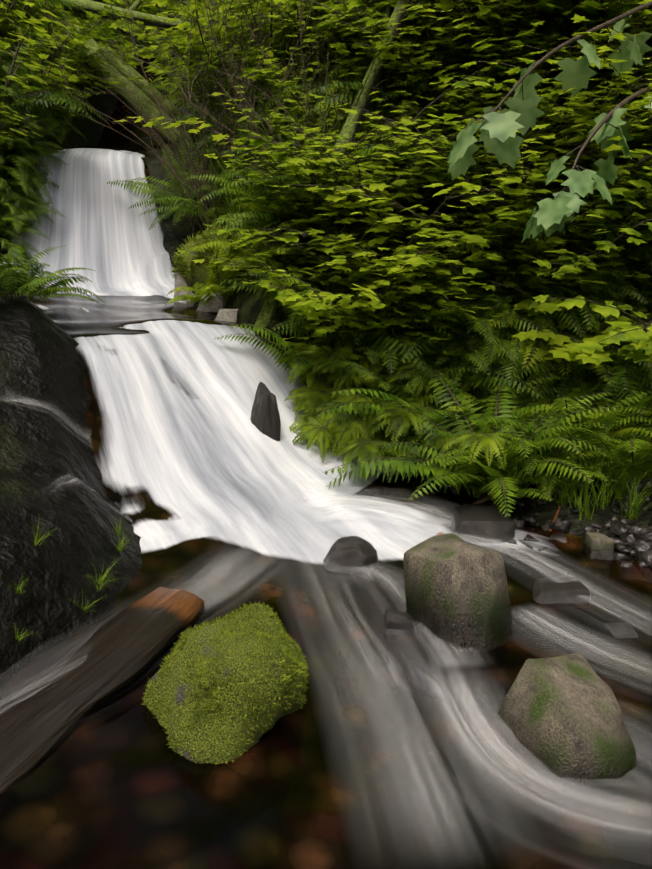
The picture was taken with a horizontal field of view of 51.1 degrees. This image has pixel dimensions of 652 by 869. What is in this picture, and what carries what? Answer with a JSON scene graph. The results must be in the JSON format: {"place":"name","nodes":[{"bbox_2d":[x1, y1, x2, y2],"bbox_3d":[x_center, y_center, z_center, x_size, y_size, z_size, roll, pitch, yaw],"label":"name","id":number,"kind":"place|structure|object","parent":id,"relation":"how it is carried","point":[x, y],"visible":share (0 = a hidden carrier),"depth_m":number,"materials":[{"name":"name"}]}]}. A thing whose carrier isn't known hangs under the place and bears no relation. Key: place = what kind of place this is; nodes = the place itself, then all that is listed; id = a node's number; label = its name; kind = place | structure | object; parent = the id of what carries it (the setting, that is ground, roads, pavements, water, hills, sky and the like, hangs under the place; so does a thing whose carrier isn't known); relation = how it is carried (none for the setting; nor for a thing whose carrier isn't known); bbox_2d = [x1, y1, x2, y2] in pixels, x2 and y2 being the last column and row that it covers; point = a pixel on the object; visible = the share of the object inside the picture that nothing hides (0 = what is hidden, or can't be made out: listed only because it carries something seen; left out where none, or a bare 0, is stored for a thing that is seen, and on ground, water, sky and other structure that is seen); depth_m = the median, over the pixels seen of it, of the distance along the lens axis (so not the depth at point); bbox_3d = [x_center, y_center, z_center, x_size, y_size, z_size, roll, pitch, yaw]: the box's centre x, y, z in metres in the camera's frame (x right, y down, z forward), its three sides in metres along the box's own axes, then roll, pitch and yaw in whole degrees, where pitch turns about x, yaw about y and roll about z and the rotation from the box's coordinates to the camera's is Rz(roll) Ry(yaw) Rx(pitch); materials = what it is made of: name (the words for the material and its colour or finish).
{"place":"outdoors","nodes":[
{"label":"outdoors","id":0,"kind":"place"},
{"bbox_2d":[0,0,651,868],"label":"stream water","id":1,"kind":"structure","parent":0,"point":[196,466],"depth_m":2.37,"materials":[{"name":"white liquid"}]},
{"bbox_2d":[0,539,298,727],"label":"stream water","id":2,"kind":"structure","parent":1,"relation":"on","point":[181,586],"depth_m":2.54,"materials":[{"name":"white liquid"}]},
{"bbox_2d":[370,510,651,650],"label":"stream water","id":3,"kind":"structure","parent":1,"relation":"in","point":[529,569],"depth_m":2.90,"materials":[{"name":"white liquid"}]},
{"bbox_2d":[277,473,456,543],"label":"stream water","id":4,"kind":"structure","parent":3,"relation":"on","point":[357,500],"depth_m":3.39,"materials":[{"name":"white liquid"}]},
{"bbox_2d":[392,660,651,868],"bbox_3d":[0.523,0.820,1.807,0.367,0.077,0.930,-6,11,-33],"label":"stream water","id":5,"kind":"structure","parent":1,"relation":"on","point":[470,695],"depth_m":1.70,"materials":[{"name":"white liquid"}]},
{"bbox_2d":[262,531,542,868],"bbox_3d":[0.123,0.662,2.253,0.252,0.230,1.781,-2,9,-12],"label":"stream water","id":6,"kind":"structure","parent":5,"relation":"on","point":[395,718],"depth_m":1.87,"materials":[{"name":"white liquid"}]},
{"bbox_2d":[338,564,484,673],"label":"stream water","id":7,"kind":"structure","parent":6,"relation":"on","point":[421,630],"depth_m":2.28,"materials":[{"name":"white liquid"}]},
{"bbox_2d":[614,695,651,806],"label":"stream water","id":8,"kind":"structure","parent":5,"relation":"on","point":[641,753],"depth_m":1.79,"materials":[{"name":"white liquid"}]},
{"bbox_2d":[513,605,651,693],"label":"stream water","id":9,"kind":"structure","parent":1,"relation":"on","point":[589,647],"depth_m":2.31,"materials":[{"name":"white liquid"}]},
{"bbox_2d":[0,0,651,687],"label":"rock face","id":10,"kind":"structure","parent":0,"point":[42,450],"depth_m":2.80},
{"bbox_2d":[4,395,90,444],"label":"stream water","id":11,"kind":"structure","parent":10,"relation":"on","point":[56,417],"depth_m":3.03,"materials":[{"name":"white liquid"}]},
{"bbox_2d":[0,1,105,303],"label":"fern","id":12,"kind":"object","parent":10,"relation":"on","point":[19,177],"visible":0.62,"depth_m":5.65,"materials":[{"name":"green plant"}]},
{"bbox_2d":[57,96,81,143],"bbox_3d":[-2.722,-3.300,7.200,0.099,0.633,0.100,4,-22,21],"label":"fallen log","id":13,"kind":"object","parent":10,"relation":"on","point":[71,120],"visible":0.62,"depth_m":7.16,"materials":[{"name":"green wood"}]},
{"bbox_2d":[12,514,135,642],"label":"rock grass","id":14,"kind":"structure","parent":10,"relation":"on","point":[119,548],"depth_m":2.27,"materials":[{"name":"green plant"}]},
{"bbox_2d":[52,475,129,519],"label":"stream water","id":15,"kind":"structure","parent":10,"relation":"on","point":[91,488],"depth_m":2.66,"materials":[{"name":"white liquid"}]},
{"bbox_2d":[0,587,203,793],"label":"log","id":16,"kind":"object","parent":10,"relation":"on","point":[124,648],"visible":0.9,"depth_m":1.93,"materials":[{"name":"brown wood"}]},
{"bbox_2d":[32,0,190,30],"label":"fallen log","id":17,"kind":"object","parent":10,"relation":"on","point":[93,7],"visible":0.62,"depth_m":7.69,"materials":[{"name":"green wood"}]},
{"bbox_2d":[129,0,141,10],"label":"trunk","id":18,"kind":"object","parent":17,"relation":"on","point":[136,4],"visible":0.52,"depth_m":7.74,"materials":[{"name":"green plant"}]},
{"bbox_2d":[54,16,184,144],"bbox_3d":[-2.183,-3.734,7.242,2.400,0.271,0.285,48,31,20],"label":"fallen log","id":19,"kind":"object","parent":10,"relation":"on","point":[106,75],"visible":0.44,"depth_m":7.09,"materials":[{"name":"green wood"}]},
{"bbox_2d":[97,44,183,120],"bbox_3d":[-1.941,-3.660,7.115,1.402,0.160,0.158,45,28,19],"label":"moss","id":20,"kind":"object","parent":19,"relation":"on","point":[169,106],"visible":0.54,"depth_m":7.04,"materials":[{"name":"green plant"}]},
{"bbox_2d":[65,0,215,59],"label":"shrub","id":21,"kind":"object","parent":10,"relation":"on","point":[143,43],"visible":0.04,"depth_m":9.88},
{"bbox_2d":[174,271,197,300],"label":"pale rock","id":22,"kind":"object","parent":10,"relation":"on","point":[180,281],"visible":0.17,"depth_m":5.31,"materials":[{"name":"beige stone"}]},
{"bbox_2d":[171,223,235,281],"bbox_3d":[-0.870,-1.455,5.429,0.675,0.451,0.682,7,12,39],"label":"leafy shrub","id":23,"kind":"object","parent":10,"relation":"on","point":[200,236],"visible":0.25,"depth_m":5.24,"materials":[{"name":"green plant"}]},
{"bbox_2d":[176,229,237,296],"bbox_3d":[-0.871,-1.314,5.452,0.573,0.653,0.577,7,12,39],"label":"mossy rock","id":24,"kind":"object","parent":10,"relation":"on","point":[200,273],"visible":0.15,"depth_m":5.22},
{"bbox_2d":[196,293,227,312],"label":"pale rock","id":25,"kind":"object","parent":10,"relation":"on","point":[217,303],"visible":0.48,"depth_m":4.93,"materials":[{"name":"grey stone"}]},
{"bbox_2d":[0,0,439,236],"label":"twig shrub","id":26,"kind":"object","parent":10,"relation":"on","point":[164,145],"visible":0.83,"depth_m":5.34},
{"bbox_2d":[143,603,305,763],"bbox_3d":[-0.281,0.765,1.978,0.461,0.458,0.431,-9,12,-43],"label":"mossy boulder","id":27,"kind":"object","parent":10,"relation":"on","point":[204,641],"visible":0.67,"depth_m":1.81,"materials":[{"name":"green plant"}]},
{"bbox_2d":[141,601,309,763],"bbox_3d":[-0.278,0.688,1.967,0.478,0.320,0.454,-8,12,-41],"label":"moss","id":28,"kind":"object","parent":27,"relation":"on","point":[288,652],"visible":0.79,"depth_m":1.88,"materials":[{"name":"green plant"}]},
{"bbox_2d":[215,309,238,321],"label":"pale rock","id":29,"kind":"object","parent":10,"relation":"on","point":[230,315],"visible":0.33,"depth_m":4.62,"materials":[{"name":"beige stone"}]},
{"bbox_2d":[250,382,280,440],"bbox_3d":[-0.344,0.023,3.822,0.184,0.636,0.111,0,9,-2],"label":"split rock","id":30,"kind":"object","parent":10,"relation":"on","point":[265,418],"visible":0.5,"depth_m":3.77,"materials":[{"name":"grey stone"}]},
{"bbox_2d":[165,86,450,311],"bbox_3d":[-0.143,-1.717,5.031,2.110,2.043,2.018,0,9,-2],"label":"shrub","id":31,"kind":"object","parent":10,"relation":"on","point":[215,288],"depth_m":4.81,"materials":[{"name":"green plant"}]},
{"bbox_2d":[0,0,651,149],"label":"shrub","id":32,"kind":"object","parent":10,"relation":"on","point":[74,39],"visible":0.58,"depth_m":5.78,"materials":[{"name":"green plant"}]},
{"bbox_2d":[0,0,651,268],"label":"shrub","id":33,"kind":"object","parent":10,"relation":"on","point":[170,200],"visible":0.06,"depth_m":5.64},
{"bbox_2d":[254,0,412,330],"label":"alder tree","id":34,"kind":"object","parent":10,"relation":"on","point":[268,311],"visible":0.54,"depth_m":4.72,"materials":[{"name":"green plant"}]},
{"bbox_2d":[446,1,651,241],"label":"maple leaves","id":35,"kind":"object","parent":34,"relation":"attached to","point":[504,141],"visible":0.98,"depth_m":3.37,"materials":[{"name":"green plant"}]},
{"bbox_2d":[323,536,378,574],"bbox_3d":[0.105,0.566,2.914,0.255,0.260,0.255,0,9,-2],"label":"dark rock","id":36,"kind":"object","parent":10,"relation":"on","point":[354,552],"visible":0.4,"depth_m":2.83,"materials":[{"name":"grey stone"}]},
{"bbox_2d":[159,0,591,262],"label":"shrub","id":37,"kind":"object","parent":10,"relation":"on","point":[239,207],"depth_m":5.16,"materials":[{"name":"green plant"}]},
{"bbox_2d":[358,0,392,177],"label":"moss","id":38,"kind":"object","parent":10,"relation":"on","point":[387,9],"visible":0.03,"depth_m":4.97,"materials":[{"name":"green plant"}]},
{"bbox_2d":[113,0,651,387],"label":"shrub","id":39,"kind":"object","parent":10,"relation":"on","point":[438,274],"visible":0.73,"depth_m":4.09,"materials":[{"name":"green plant"}]},
{"bbox_2d":[384,609,415,635],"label":"bar rock","id":40,"kind":"object","parent":10,"relation":"on","point":[395,621],"visible":0.23,"depth_m":2.37,"materials":[{"name":"grey stone"}]},
{"bbox_2d":[274,298,544,482],"bbox_3d":[0.510,-0.368,4.135,1.536,1.099,1.478,5,10,28],"label":"fern","id":41,"kind":"object","parent":10,"relation":"on","point":[344,432],"visible":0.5,"depth_m":3.95,"materials":[{"name":"green plant"}]},
{"bbox_2d":[205,110,651,394],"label":"leafy shrub","id":42,"kind":"object","parent":10,"relation":"on","point":[247,217],"visible":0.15,"depth_m":4.17,"materials":[{"name":"green plant"}]},
{"bbox_2d":[223,197,651,516],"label":"fern","id":43,"kind":"object","parent":10,"relation":"on","point":[529,462],"visible":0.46,"depth_m":3.78,"materials":[{"name":"green plant"}]},
{"bbox_2d":[403,533,512,653],"bbox_3d":[0.487,0.703,2.430,0.308,0.638,0.336,-6,11,-32],"label":"grey rock","id":44,"kind":"object","parent":10,"relation":"on","point":[456,592],"visible":0.69,"depth_m":2.33,"materials":[{"name":"grey stone"}]},
{"bbox_2d":[291,218,651,478],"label":"lady fern","id":45,"kind":"object","parent":10,"relation":"on","point":[538,353],"visible":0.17,"depth_m":4.03,"materials":[{"name":"green plant"}]},
{"bbox_2d":[473,495,491,503],"bbox_3d":[0.996,0.282,3.643,0.587,0.020,0.023,-21,15,-17],"label":"twig","id":46,"kind":"object","parent":10,"relation":"on","point":[482,500],"visible":0.21,"depth_m":3.58,"materials":[{"name":"brown wood"}]},
{"bbox_2d":[451,507,515,542],"bbox_3d":[0.735,0.479,3.260,0.308,0.205,0.308,0,9,-2],"label":"bar rock","id":47,"kind":"object","parent":10,"relation":"on","point":[483,523],"visible":0.42,"depth_m":3.17,"materials":[{"name":"grey stone"}]},
{"bbox_2d":[424,474,651,567],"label":"pebbles","id":48,"kind":"object","parent":10,"relation":"on","point":[636,542],"visible":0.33,"depth_m":3.18,"materials":[{"name":"grey stone"}]},
{"bbox_2d":[549,506,560,530],"bbox_3d":[1.095,0.415,3.274,0.016,0.014,0.201,6,45,35],"label":"twig","id":49,"kind":"object","parent":10,"relation":"on","point":[557,512],"visible":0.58,"depth_m":3.29,"materials":[{"name":"brown wood"}]},
{"bbox_2d":[466,425,651,520],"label":"grass","id":50,"kind":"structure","parent":10,"relation":"on","point":[617,492],"depth_m":3.32,"materials":[{"name":"green plant"}]},
{"bbox_2d":[533,576,589,603],"bbox_3d":[0.913,0.680,2.759,0.282,0.192,0.282,0,9,-2],"label":"bar rock","id":51,"kind":"object","parent":10,"relation":"on","point":[564,590],"visible":0.27,"depth_m":2.65,"materials":[{"name":"grey stone"}]},
{"bbox_2d":[494,653,637,786],"bbox_3d":[0.650,0.878,1.882,0.413,0.469,0.383,-4,10,-21],"label":"grey rock","id":52,"kind":"object","parent":10,"relation":"on","point":[562,717],"visible":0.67,"depth_m":1.79,"materials":[{"name":"grey stone"}]},
{"bbox_2d":[583,532,613,559],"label":"bar rock","id":53,"kind":"object","parent":10,"relation":"on","point":[599,545],"visible":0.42,"depth_m":2.98,"materials":[{"name":"grey stone"}]},
{"bbox_2d":[604,622,637,638],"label":"bar rock","id":54,"kind":"object","parent":10,"relation":"on","point":[626,630],"visible":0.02,"depth_m":2.43,"materials":[{"name":"grey stone"}]}
]}

